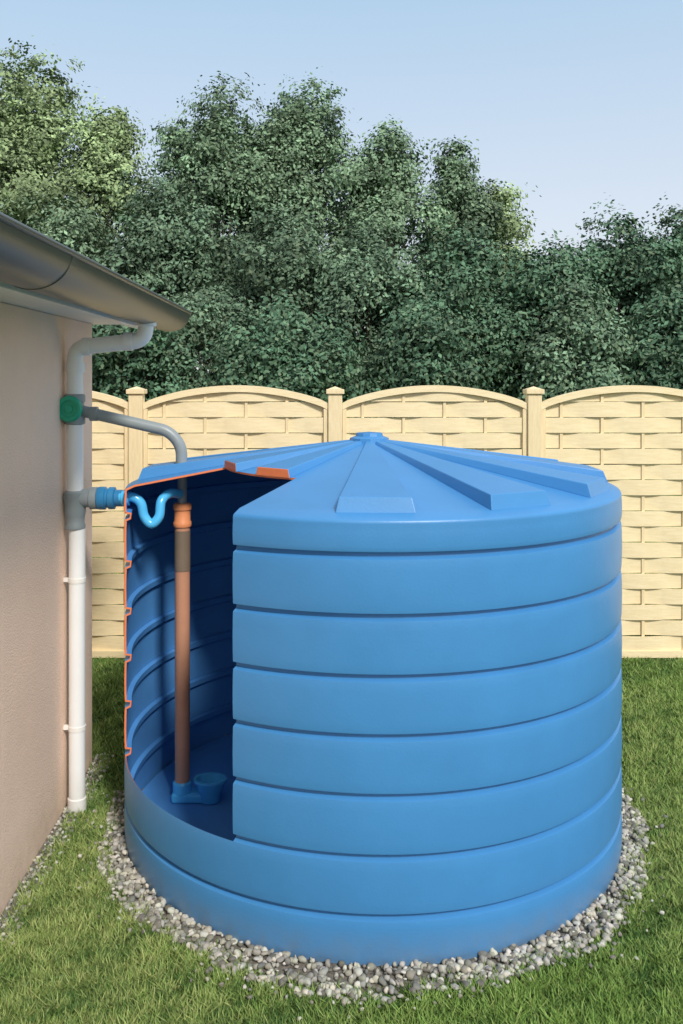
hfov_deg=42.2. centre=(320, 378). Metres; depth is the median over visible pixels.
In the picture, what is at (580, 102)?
sky
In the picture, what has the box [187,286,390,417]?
broadleaf tree
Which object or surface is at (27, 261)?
gutter
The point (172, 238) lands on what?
broadleaf tree
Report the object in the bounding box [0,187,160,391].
broadleaf tree
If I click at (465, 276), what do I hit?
broadleaf tree
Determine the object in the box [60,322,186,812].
rain downpipe
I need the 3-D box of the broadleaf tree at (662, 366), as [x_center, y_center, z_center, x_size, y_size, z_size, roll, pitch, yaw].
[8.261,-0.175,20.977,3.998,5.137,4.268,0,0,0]
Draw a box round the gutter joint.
[12,256,76,291]
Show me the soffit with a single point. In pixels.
(5, 298)
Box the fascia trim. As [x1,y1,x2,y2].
[0,282,137,327]
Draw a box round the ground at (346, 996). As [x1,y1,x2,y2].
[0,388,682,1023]
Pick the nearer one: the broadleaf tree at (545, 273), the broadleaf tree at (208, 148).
the broadleaf tree at (545, 273)
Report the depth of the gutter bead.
2.92 m
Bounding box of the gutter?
[0,221,189,331]
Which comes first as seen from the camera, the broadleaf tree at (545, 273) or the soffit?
the soffit
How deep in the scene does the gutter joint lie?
2.92 m
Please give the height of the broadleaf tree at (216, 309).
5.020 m
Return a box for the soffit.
[0,292,119,324]
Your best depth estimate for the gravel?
3.64 m
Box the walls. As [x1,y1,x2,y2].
[0,302,91,915]
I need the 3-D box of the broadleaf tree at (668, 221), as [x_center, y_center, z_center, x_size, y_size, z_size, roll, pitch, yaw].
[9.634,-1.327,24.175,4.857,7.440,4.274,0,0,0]
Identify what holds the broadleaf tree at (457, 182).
on the ground at (346, 996)
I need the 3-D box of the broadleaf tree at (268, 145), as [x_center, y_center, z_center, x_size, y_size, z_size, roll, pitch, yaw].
[-1.458,-3.127,28.234,4.399,11.040,4.629,0,0,0]
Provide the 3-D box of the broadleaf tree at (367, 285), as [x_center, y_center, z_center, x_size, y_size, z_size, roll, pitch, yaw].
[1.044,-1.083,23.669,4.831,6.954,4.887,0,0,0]
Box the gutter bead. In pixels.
[0,212,191,314]
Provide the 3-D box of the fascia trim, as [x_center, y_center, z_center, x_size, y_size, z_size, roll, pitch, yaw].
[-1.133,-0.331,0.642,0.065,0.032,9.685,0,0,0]
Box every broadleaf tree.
[0,35,92,230]
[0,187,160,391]
[40,81,160,448]
[88,149,253,448]
[92,277,217,448]
[131,71,295,448]
[139,275,266,448]
[171,197,365,448]
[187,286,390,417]
[216,108,338,448]
[218,66,418,314]
[299,208,447,417]
[316,114,454,417]
[333,283,511,417]
[372,215,551,432]
[405,136,516,417]
[454,229,637,401]
[475,178,541,448]
[508,270,647,448]
[562,195,682,464]
[599,192,682,464]
[612,272,682,464]
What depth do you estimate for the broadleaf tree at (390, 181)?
27.16 m
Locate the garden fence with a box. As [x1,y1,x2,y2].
[92,385,682,657]
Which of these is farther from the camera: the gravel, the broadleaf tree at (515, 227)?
the broadleaf tree at (515, 227)
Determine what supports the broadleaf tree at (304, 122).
on the ground at (346, 996)
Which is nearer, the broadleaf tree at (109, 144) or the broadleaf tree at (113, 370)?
the broadleaf tree at (113, 370)
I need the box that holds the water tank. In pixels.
[118,432,621,966]
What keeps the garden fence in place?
on the ground at (346, 996)
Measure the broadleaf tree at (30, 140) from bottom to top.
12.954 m
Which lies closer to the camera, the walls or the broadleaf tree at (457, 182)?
the walls
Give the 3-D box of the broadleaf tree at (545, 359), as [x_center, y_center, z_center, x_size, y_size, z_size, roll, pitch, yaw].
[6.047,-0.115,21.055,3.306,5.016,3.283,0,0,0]
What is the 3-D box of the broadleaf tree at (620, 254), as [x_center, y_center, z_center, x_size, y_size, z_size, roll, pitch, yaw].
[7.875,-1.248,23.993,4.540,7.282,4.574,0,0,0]
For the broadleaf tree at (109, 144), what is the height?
11.501 m
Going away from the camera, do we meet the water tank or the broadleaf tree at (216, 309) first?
the water tank
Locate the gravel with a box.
[0,734,667,1020]
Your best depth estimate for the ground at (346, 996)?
3.52 m
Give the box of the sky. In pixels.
[0,0,682,370]
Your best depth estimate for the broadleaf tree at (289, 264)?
23.05 m
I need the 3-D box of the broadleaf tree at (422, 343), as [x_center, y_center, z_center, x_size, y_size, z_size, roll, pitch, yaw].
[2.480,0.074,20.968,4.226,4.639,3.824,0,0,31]

